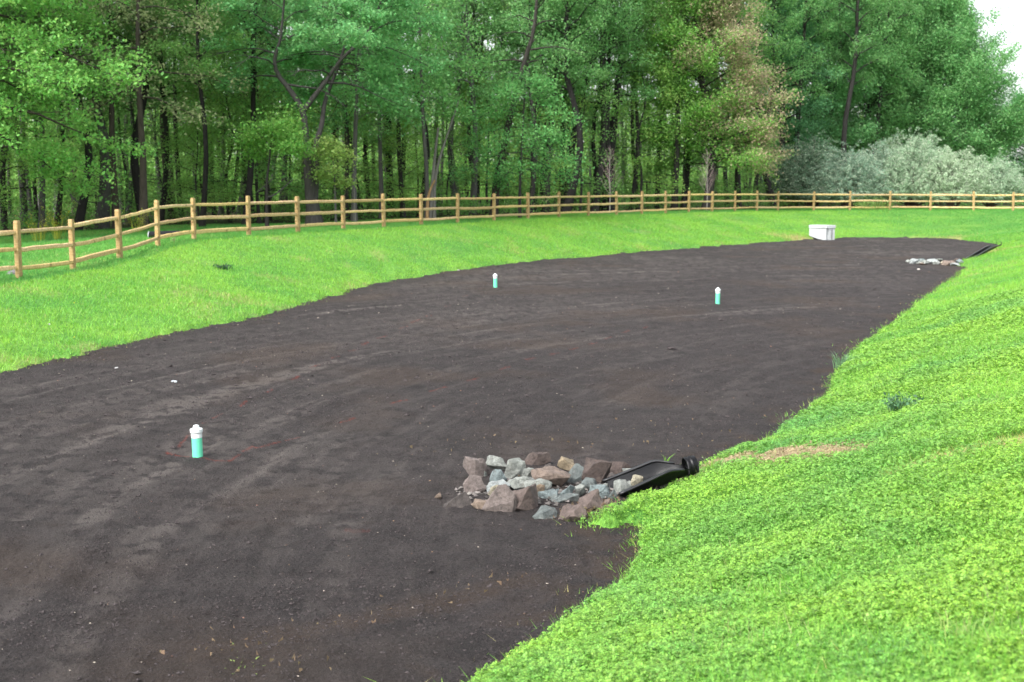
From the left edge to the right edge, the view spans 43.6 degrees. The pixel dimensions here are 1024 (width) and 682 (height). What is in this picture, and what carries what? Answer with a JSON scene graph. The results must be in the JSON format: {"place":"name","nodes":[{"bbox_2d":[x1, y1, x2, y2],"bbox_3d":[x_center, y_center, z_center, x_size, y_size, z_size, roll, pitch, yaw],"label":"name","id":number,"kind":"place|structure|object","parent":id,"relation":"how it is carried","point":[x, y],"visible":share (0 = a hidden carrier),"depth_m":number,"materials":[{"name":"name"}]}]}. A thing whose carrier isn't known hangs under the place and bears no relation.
{"place":"outdoors","nodes":[
{"label":"outdoors","id":0,"kind":"place"},
{"bbox_2d":[0,236,994,681],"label":"soil ground","id":1,"kind":"structure","parent":0,"point":[854,258],"depth_m":15.03,"materials":[{"name":"brown soil"}]},
{"bbox_2d":[463,456,488,476],"bbox_3d":[-0.364,1.304,13.099,0.261,0.272,0.174,-9,13,-7],"label":"rock","id":2,"kind":"object","parent":1,"relation":"on","point":[475,466],"visible":0.8,"depth_m":13.06,"materials":[{"name":"brown stone"}]},
{"bbox_2d":[482,484,517,511],"bbox_3d":[-0.091,1.472,11.796,0.285,0.304,0.196,19,-10,25],"label":"rock","id":3,"kind":"object","parent":1,"relation":"on","point":[502,498],"visible":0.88,"depth_m":11.75,"materials":[{"name":"grey stone"}]},
{"bbox_2d":[513,483,537,510],"bbox_3d":[0.108,1.473,11.907,0.331,0.275,0.249,-3,-5,-20],"label":"rock","id":4,"kind":"object","parent":1,"relation":"on","point":[527,497],"visible":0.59,"depth_m":11.84,"materials":[{"name":"brown stone"}]},
{"bbox_2d":[160,402,891,671],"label":"dead grass","id":5,"kind":"structure","parent":1,"relation":"on","point":[781,451],"depth_m":12.29,"materials":[{"name":"beige plant"}]},
{"bbox_2d":[531,466,570,485],"bbox_3d":[0.393,1.354,12.785,0.408,0.188,0.271,0,15,-4],"label":"rock","id":6,"kind":"object","parent":1,"relation":"on","point":[554,475],"visible":0.84,"depth_m":12.70,"materials":[{"name":"brown stone"}]},
{"bbox_2d":[558,503,587,521],"bbox_3d":[0.567,1.561,11.543,0.339,0.207,0.235,7,-7,11],"label":"rock","id":7,"kind":"object","parent":1,"relation":"on","point":[569,512],"visible":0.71,"depth_m":11.49,"materials":[{"name":"grey stone"}]},
{"bbox_2d":[581,457,611,481],"bbox_3d":[0.850,1.318,12.992,0.311,0.259,0.210,4,6,-9],"label":"rock","id":8,"kind":"object","parent":1,"relation":"on","point":[598,470],"visible":0.78,"depth_m":12.90,"materials":[{"name":"brown stone"}]},
{"bbox_2d":[602,455,698,496],"bbox_3d":[1.393,1.317,12.526,0.890,0.361,0.584,-2,7,-13],"label":"flared pipe end","id":9,"kind":"object","parent":1,"relation":"on","point":[655,473],"visible":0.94,"depth_m":12.57,"materials":[{"name":"black plastic"}]},
{"bbox_2d":[0,186,1023,681],"bbox_3d":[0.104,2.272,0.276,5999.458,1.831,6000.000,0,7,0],"label":"lawn","id":10,"kind":"structure","parent":0,"point":[616,520],"depth_m":34.73,"materials":[{"name":"green plant"}]},
{"bbox_2d":[0,100,36,214],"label":"leafy sapling","id":11,"kind":"object","parent":10,"relation":"on","point":[5,191],"visible":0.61,"depth_m":51.82,"materials":[{"name":"green plant"}]},
{"bbox_2d":[0,12,82,235],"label":"leafy sapling","id":12,"kind":"object","parent":10,"relation":"on","point":[2,171],"visible":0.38,"depth_m":53.53,"materials":[{"name":"green plant"}]},
{"bbox_2d":[0,4,93,230],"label":"forest tree","id":13,"kind":"object","parent":10,"relation":"on","point":[4,183],"visible":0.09,"depth_m":54.31,"materials":[{"name":"green plant"}]},
{"bbox_2d":[0,1,105,232],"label":"forest tree","id":14,"kind":"object","parent":10,"relation":"on","point":[41,202],"visible":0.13,"depth_m":54.35,"materials":[{"name":"green plant"}]},
{"bbox_2d":[0,6,127,227],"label":"leafy sapling","id":15,"kind":"object","parent":10,"relation":"on","point":[35,189],"visible":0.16,"depth_m":56.21,"materials":[{"name":"green plant"}]},
{"bbox_2d":[20,2,116,230],"bbox_3d":[-19.528,-12.431,55.548,5.632,16.311,6.491,1,7,12],"label":"forest tree","id":16,"kind":"object","parent":10,"relation":"on","point":[58,209],"visible":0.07,"depth_m":55.82,"materials":[{"name":"green plant"}]},
{"bbox_2d":[0,0,151,230],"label":"forest tree","id":17,"kind":"object","parent":10,"relation":"on","point":[81,211],"visible":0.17,"depth_m":54.34,"materials":[{"name":"green plant"}]},
{"bbox_2d":[0,0,171,206],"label":"maple tree","id":18,"kind":"object","parent":10,"relation":"on","point":[35,148],"visible":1,"depth_m":44.72,"materials":[{"name":"green plant"}]},
{"bbox_2d":[37,77,165,213],"bbox_3d":[-18.401,-8.344,56.973,5.762,7.653,5.025,-1,7,-9],"label":"leafy sapling","id":19,"kind":"object","parent":10,"relation":"on","point":[119,114],"visible":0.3,"depth_m":57.20,"materials":[{"name":"green plant"}]},
{"bbox_2d":[22,0,183,228],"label":"forest tree","id":20,"kind":"object","parent":10,"relation":"on","point":[102,212],"visible":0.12,"depth_m":56.27,"materials":[{"name":"green plant"}]},
{"bbox_2d":[49,0,191,228],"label":"forest tree","id":21,"kind":"object","parent":10,"relation":"on","point":[115,197],"visible":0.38,"depth_m":55.00,"materials":[{"name":"green plant"}]},
{"bbox_2d":[53,39,188,220],"bbox_3d":[-18.616,-10.019,61.100,7.027,9.927,6.276,-4,8,-32],"label":"leafy sapling","id":22,"kind":"object","parent":10,"relation":"on","point":[125,165],"visible":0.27,"depth_m":61.18,"materials":[{"name":"green plant"}]},
{"bbox_2d":[74,0,206,224],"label":"forest tree","id":23,"kind":"object","parent":10,"relation":"on","point":[128,207],"visible":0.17,"depth_m":60.71,"materials":[{"name":"green plant"}]},
{"bbox_2d":[79,0,203,223],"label":"forest tree","id":24,"kind":"object","parent":10,"relation":"on","point":[135,174],"visible":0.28,"depth_m":56.76,"materials":[{"name":"green plant"}]},
{"bbox_2d":[28,0,258,230],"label":"oak tree","id":25,"kind":"object","parent":10,"relation":"on","point":[143,201],"visible":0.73,"depth_m":51.05,"materials":[{"name":"green plant"}]},
{"bbox_2d":[87,0,229,223],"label":"forest tree","id":26,"kind":"object","parent":10,"relation":"on","point":[162,136],"visible":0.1,"depth_m":62.51,"materials":[{"name":"green plant"}]},
{"bbox_2d":[103,0,223,224],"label":"forest tree","id":27,"kind":"object","parent":10,"relation":"on","point":[165,180],"visible":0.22,"depth_m":60.16,"materials":[{"name":"green plant"}]},
{"bbox_2d":[115,81,214,205],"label":"leafy sapling","id":28,"kind":"object","parent":10,"relation":"on","point":[156,158],"visible":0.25,"depth_m":66.24,"materials":[{"name":"green plant"}]},
{"bbox_2d":[149,99,247,211],"bbox_3d":[-14.706,-8.435,60.897,4.990,6.628,4.352,2,7,12],"label":"leafy sapling","id":29,"kind":"object","parent":10,"relation":"on","point":[201,164],"visible":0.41,"depth_m":60.51,"materials":[{"name":"green plant"}]},
{"bbox_2d":[141,0,257,226],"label":"forest tree","id":30,"kind":"object","parent":10,"relation":"on","point":[207,61],"visible":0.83,"depth_m":54.48,"materials":[{"name":"green plant"}]},
{"bbox_2d":[156,101,242,224],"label":"leafy sapling","id":31,"kind":"object","parent":10,"relation":"on","point":[190,145],"visible":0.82,"depth_m":58.20,"materials":[{"name":"green plant"}]},
{"bbox_2d":[168,37,288,222],"bbox_3d":[-14.065,-10.327,63.182,6.336,10.022,7.094,3,8,23],"label":"leafy sapling","id":32,"kind":"object","parent":10,"relation":"on","point":[229,151],"visible":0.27,"depth_m":62.91,"materials":[{"name":"green plant"}]},
{"bbox_2d":[177,37,323,223],"bbox_3d":[-11.911,-9.948,60.903,6.556,9.986,7.517,5,9,36],"label":"leafy sapling","id":33,"kind":"object","parent":10,"relation":"on","point":[272,161],"visible":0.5,"depth_m":60.71,"materials":[{"name":"green plant"}]},
{"bbox_2d":[192,0,316,224],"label":"forest tree","id":34,"kind":"object","parent":10,"relation":"on","point":[250,170],"visible":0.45,"depth_m":57.63,"materials":[{"name":"green plant"}]},
{"bbox_2d":[179,0,335,220],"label":"forest tree","id":35,"kind":"object","parent":10,"relation":"on","point":[269,205],"visible":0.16,"depth_m":65.96,"materials":[{"name":"green plant"}]},
{"bbox_2d":[210,66,325,221],"bbox_3d":[-12.612,-9.739,64.064,6.483,8.611,5.654,-7,10,-43],"label":"leafy sapling","id":36,"kind":"object","parent":10,"relation":"on","point":[264,174],"visible":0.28,"depth_m":63.53,"materials":[{"name":"green plant"}]},
{"bbox_2d":[225,96,323,225],"bbox_3d":[-9.791,-7.135,52.502,4.037,5.756,4.561,0,7,0],"label":"bright sapling","id":37,"kind":"object","parent":10,"relation":"on","point":[292,141],"visible":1,"depth_m":52.18,"materials":[{"name":"green plant"}]},
{"bbox_2d":[272,111,351,207],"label":"leafy sapling","id":38,"kind":"object","parent":10,"relation":"on","point":[312,128],"visible":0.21,"depth_m":67.77,"materials":[{"name":"green plant"}]},
{"bbox_2d":[192,0,457,223],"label":"forked tree","id":39,"kind":"object","parent":10,"relation":"on","point":[299,53],"visible":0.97,"depth_m":54.85,"materials":[{"name":"green plant"}]},
{"bbox_2d":[298,132,366,221],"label":"yellow sapling","id":40,"kind":"object","parent":10,"relation":"on","point":[329,170],"visible":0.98,"depth_m":54.22,"materials":[{"name":"green plant"}]},
{"bbox_2d":[260,0,410,219],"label":"forest tree","id":41,"kind":"object","parent":10,"relation":"on","point":[346,194],"visible":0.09,"depth_m":65.40,"materials":[{"name":"green plant"}]},
{"bbox_2d":[286,53,410,217],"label":"leafy sapling","id":42,"kind":"object","parent":10,"relation":"on","point":[366,169],"visible":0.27,"depth_m":68.16,"materials":[{"name":"green plant"}]},
{"bbox_2d":[256,0,447,221],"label":"lacy tree","id":43,"kind":"object","parent":10,"relation":"on","point":[355,100],"visible":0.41,"depth_m":58.67,"materials":[{"name":"green plant"}]},
{"bbox_2d":[298,0,457,218],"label":"forest tree","id":44,"kind":"object","parent":10,"relation":"on","point":[379,135],"visible":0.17,"depth_m":66.11,"materials":[{"name":"green plant"}]},
{"bbox_2d":[337,74,451,198],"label":"leafy sapling","id":45,"kind":"object","parent":10,"relation":"on","point":[412,174],"visible":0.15,"depth_m":76.19,"materials":[{"name":"green plant"}]},
{"bbox_2d":[329,0,469,217],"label":"forest tree","id":46,"kind":"object","parent":10,"relation":"on","point":[402,204],"visible":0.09,"depth_m":68.30,"materials":[{"name":"green plant"}]},
{"bbox_2d":[366,112,446,217],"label":"leafy sapling","id":47,"kind":"object","parent":10,"relation":"on","point":[388,141],"visible":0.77,"depth_m":68.48,"materials":[{"name":"green plant"}]},
{"bbox_2d":[314,0,513,217],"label":"lacy tree","id":48,"kind":"object","parent":10,"relation":"on","point":[423,93],"visible":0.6,"depth_m":62.43,"materials":[{"name":"green plant"}]},
{"bbox_2d":[361,0,467,216],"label":"forest tree","id":49,"kind":"object","parent":10,"relation":"on","point":[428,152],"visible":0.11,"depth_m":70.26,"materials":[{"name":"green plant"}]},
{"bbox_2d":[378,99,464,202],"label":"leafy sapling","id":50,"kind":"object","parent":10,"relation":"on","point":[421,157],"visible":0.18,"depth_m":83.35,"materials":[{"name":"green plant"}]},
{"bbox_2d":[6,29,870,214],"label":"forest trees","id":51,"kind":"object","parent":10,"relation":"on","point":[153,168],"depth_m":103.13,"materials":[{"name":"green plant"}]},
{"bbox_2d":[426,101,458,217],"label":"broken tree","id":52,"kind":"object","parent":10,"relation":"on","point":[431,203],"visible":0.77,"depth_m":62.41,"materials":[{"name":"brown plant"}]},
{"bbox_2d":[407,95,484,214],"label":"leafy sapling","id":53,"kind":"object","parent":10,"relation":"on","point":[447,158],"visible":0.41,"depth_m":74.05,"materials":[{"name":"green plant"}]},
{"bbox_2d":[424,0,499,213],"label":"forest tree","id":54,"kind":"object","parent":10,"relation":"on","point":[453,188],"visible":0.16,"depth_m":77.13,"materials":[{"name":"green plant"}]},
{"bbox_2d":[422,0,523,213],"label":"forest tree","id":55,"kind":"object","parent":10,"relation":"on","point":[473,191],"visible":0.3,"depth_m":75.35,"materials":[{"name":"green plant"}]},
{"bbox_2d":[429,88,516,195],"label":"leafy sapling","id":56,"kind":"object","parent":10,"relation":"on","point":[463,130],"visible":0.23,"depth_m":80.35,"materials":[{"name":"green plant"}]},
{"bbox_2d":[443,0,533,213],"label":"forest tree","id":57,"kind":"object","parent":10,"relation":"on","point":[470,157],"visible":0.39,"depth_m":76.10,"materials":[{"name":"green plant"}]},
{"bbox_2d":[434,67,551,213],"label":"leafy sapling","id":58,"kind":"object","parent":10,"relation":"on","point":[486,188],"visible":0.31,"depth_m":77.51,"materials":[{"name":"green plant"}]},
{"bbox_2d":[439,0,559,212],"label":"forest tree","id":59,"kind":"object","parent":10,"relation":"on","point":[502,39],"visible":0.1,"depth_m":81.27,"materials":[{"name":"green plant"}]},
{"bbox_2d":[0,191,1023,277],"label":"rail fence","id":60,"kind":"object","parent":10,"relation":"on","point":[18,250],"visible":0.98,"depth_m":48.32,"materials":[{"name":"brown wood"}]},
{"bbox_2d":[0,176,1023,232],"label":"undergrowth","id":61,"kind":"object","parent":10,"relation":"on","point":[286,207],"visible":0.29,"depth_m":71.36,"materials":[{"name":"green plant"}]},
{"bbox_2d":[440,62,594,217],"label":"lacy tree","id":62,"kind":"object","parent":10,"relation":"on","point":[511,88],"visible":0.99,"depth_m":65.04,"materials":[{"name":"green plant"}]},
{"bbox_2d":[463,0,587,217],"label":"leaning tree","id":63,"kind":"object","parent":10,"relation":"on","point":[532,38],"visible":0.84,"depth_m":67.42,"materials":[{"name":"green plant"}]},
{"bbox_2d":[483,0,574,212],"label":"forest tree","id":64,"kind":"object","parent":10,"relation":"on","point":[532,188],"visible":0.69,"depth_m":75.24,"materials":[{"name":"green plant"}]},
{"bbox_2d":[486,0,596,212],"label":"forest tree","id":65,"kind":"object","parent":10,"relation":"on","point":[550,6],"visible":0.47,"depth_m":76.52,"materials":[{"name":"green plant"}]},
{"bbox_2d":[479,53,608,204],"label":"leafy sapling","id":66,"kind":"object","parent":10,"relation":"on","point":[557,116],"visible":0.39,"depth_m":79.19,"materials":[{"name":"green plant"}]},
{"bbox_2d":[492,0,616,212],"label":"forest tree","id":67,"kind":"object","parent":10,"relation":"on","point":[584,86],"visible":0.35,"depth_m":78.03,"materials":[{"name":"green plant"}]},
{"bbox_2d":[499,0,619,211],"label":"forest tree","id":68,"kind":"object","parent":10,"relation":"on","point":[580,145],"visible":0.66,"depth_m":76.47,"materials":[{"name":"green plant"}]},
{"bbox_2d":[513,55,642,210],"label":"leafy sapling","id":69,"kind":"object","parent":10,"relation":"on","point":[607,98],"visible":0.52,"depth_m":80.23,"materials":[{"name":"green plant"}]},
{"bbox_2d":[530,2,644,211],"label":"tree","id":70,"kind":"object","parent":10,"relation":"on","point":[575,137],"visible":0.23,"depth_m":80.93,"materials":[{"name":"green plant"}]},
{"bbox_2d":[571,0,646,211],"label":"forest tree","id":71,"kind":"object","parent":10,"relation":"on","point":[600,169],"visible":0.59,"depth_m":80.85,"materials":[{"name":"green plant"}]},
{"bbox_2d":[553,0,669,210],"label":"forest tree","id":72,"kind":"object","parent":10,"relation":"on","point":[608,143],"visible":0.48,"depth_m":81.85,"materials":[{"name":"green plant"}]},
{"bbox_2d":[584,131,645,199],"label":"leafy sapling","id":73,"kind":"object","parent":10,"relation":"on","point":[622,163],"visible":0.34,"depth_m":88.85,"materials":[{"name":"green plant"}]},
{"bbox_2d":[569,0,669,210],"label":"forest tree","id":74,"kind":"object","parent":10,"relation":"on","point":[593,150],"visible":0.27,"depth_m":83.49,"materials":[{"name":"green plant"}]},
{"bbox_2d":[589,0,671,210],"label":"leaning tree","id":75,"kind":"object","parent":10,"relation":"on","point":[613,125],"visible":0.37,"depth_m":83.56,"materials":[{"name":"green plant"}]},
{"bbox_2d":[584,45,703,209],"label":"leafy sapling","id":76,"kind":"object","parent":10,"relation":"on","point":[642,175],"visible":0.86,"depth_m":84.31,"materials":[{"name":"green plant"}]},
{"bbox_2d":[611,0,680,209],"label":"forest tree","id":77,"kind":"object","parent":10,"relation":"on","point":[634,187],"visible":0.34,"depth_m":85.79,"materials":[{"name":"green plant"}]},
{"bbox_2d":[615,103,681,207],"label":"leafy sapling","id":78,"kind":"object","parent":10,"relation":"on","point":[648,187],"visible":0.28,"depth_m":94.39,"materials":[{"name":"green plant"}]},
{"bbox_2d":[637,0,719,210],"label":"forest tree","id":79,"kind":"object","parent":10,"relation":"on","point":[676,163],"visible":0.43,"depth_m":85.92,"materials":[{"name":"green plant"}]},
{"bbox_2d":[628,52,744,207],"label":"leafy sapling","id":80,"kind":"object","parent":10,"relation":"on","point":[683,174],"visible":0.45,"depth_m":87.79,"materials":[{"name":"green plant"}]},
{"bbox_2d":[615,0,804,210],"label":"red maple","id":81,"kind":"object","parent":10,"relation":"on","point":[755,133],"visible":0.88,"depth_m":84.80,"materials":[{"name":"green plant"}]},
{"bbox_2d":[461,287,1023,681],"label":"clover","id":82,"kind":"object","parent":10,"relation":"on","point":[525,660],"visible":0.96,"depth_m":8.53,"materials":[{"name":"green plant"}]},
{"bbox_2d":[695,0,791,208],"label":"forest tree","id":83,"kind":"object","parent":10,"relation":"on","point":[738,179],"visible":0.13,"depth_m":91.79,"materials":[{"name":"green plant"}]},
{"bbox_2d":[705,0,781,207],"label":"forest tree","id":84,"kind":"object","parent":10,"relation":"on","point":[724,170],"visible":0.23,"depth_m":95.00,"materials":[{"name":"green plant"}]},
{"bbox_2d":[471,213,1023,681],"bbox_3d":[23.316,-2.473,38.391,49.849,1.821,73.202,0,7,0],"label":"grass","id":85,"kind":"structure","parent":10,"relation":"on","point":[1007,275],"depth_m":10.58,"materials":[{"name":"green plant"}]},
{"bbox_2d":[732,0,816,206],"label":"forest tree","id":86,"kind":"object","parent":10,"relation":"on","point":[757,174],"visible":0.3,"depth_m":96.89,"materials":[{"name":"green plant"}]},
{"bbox_2d":[738,0,830,206],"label":"forest tree","id":87,"kind":"object","parent":10,"relation":"on","point":[795,74],"visible":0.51,"depth_m":97.31,"materials":[{"name":"green plant"}]},
{"bbox_2d":[758,143,819,206],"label":"silver shrub","id":88,"kind":"object","parent":10,"relation":"on","point":[774,178],"visible":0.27,"depth_m":101.50,"materials":[{"name":"green plant"}]},
{"bbox_2d":[738,0,847,206],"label":"tree","id":89,"kind":"object","parent":10,"relation":"on","point":[813,105],"visible":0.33,"depth_m":101.51,"materials":[{"name":"green plant"}]},
{"bbox_2d":[755,0,845,205],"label":"forest tree","id":90,"kind":"object","parent":10,"relation":"on","point":[815,91],"visible":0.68,"depth_m":100.61,"materials":[{"name":"green plant"}]},
{"bbox_2d":[770,128,847,206],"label":"silver shrub","id":91,"kind":"object","parent":10,"relation":"on","point":[815,154],"visible":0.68,"depth_m":99.38,"materials":[{"name":"green plant"}]},
{"bbox_2d":[751,0,898,204],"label":"tree","id":92,"kind":"object","parent":10,"relation":"on","point":[840,95],"visible":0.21,"depth_m":107.16,"materials":[{"name":"green plant"}]},
{"bbox_2d":[804,139,896,208],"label":"silver shrub","id":93,"kind":"object","parent":10,"relation":"on","point":[858,167],"visible":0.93,"depth_m":96.22,"materials":[{"name":"green plant"}]},
{"bbox_2d":[819,0,904,206],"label":"forest tree","id":94,"kind":"object","parent":10,"relation":"on","point":[857,52],"visible":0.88,"depth_m":103.23,"materials":[{"name":"green plant"}]},
{"bbox_2d":[801,0,962,204],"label":"tree","id":95,"kind":"object","parent":10,"relation":"on","point":[899,118],"visible":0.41,"depth_m":110.70,"materials":[{"name":"green plant"}]},
{"bbox_2d":[846,133,921,206],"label":"silver shrub","id":96,"kind":"object","parent":10,"relation":"on","point":[878,157],"visible":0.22,"depth_m":98.16,"materials":[{"name":"green plant"}]},
{"bbox_2d":[845,0,934,205],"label":"forest tree","id":97,"kind":"object","parent":10,"relation":"on","point":[891,8],"visible":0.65,"depth_m":108.22,"materials":[{"name":"green plant"}]},
{"bbox_2d":[866,126,961,205],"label":"silver shrub","id":98,"kind":"object","parent":10,"relation":"on","point":[918,155],"visible":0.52,"depth_m":96.22,"materials":[{"name":"green plant"}]},
{"bbox_2d":[859,0,1023,204],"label":"tree","id":99,"kind":"object","parent":10,"relation":"on","point":[963,64],"visible":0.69,"depth_m":113.19,"materials":[{"name":"green plant"}]},
{"bbox_2d":[907,145,1003,208],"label":"silver shrub","id":100,"kind":"object","parent":10,"relation":"on","point":[962,170],"visible":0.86,"depth_m":95.06,"materials":[{"name":"green plant"}]},
{"bbox_2d":[955,147,1023,206],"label":"silver shrub","id":101,"kind":"object","parent":10,"relation":"on","point":[1009,183],"visible":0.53,"depth_m":96.65,"materials":[{"name":"green plant"}]},
{"bbox_2d":[0,206,1023,284],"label":"grass","id":102,"kind":"structure","parent":0,"point":[138,237],"depth_m":51.01,"materials":[{"name":"green plant"}]},
{"bbox_2d":[12,0,1023,184],"label":"sky","id":103,"kind":"structure","parent":0,"point":[1016,7],"materials":[{"name":"white"}]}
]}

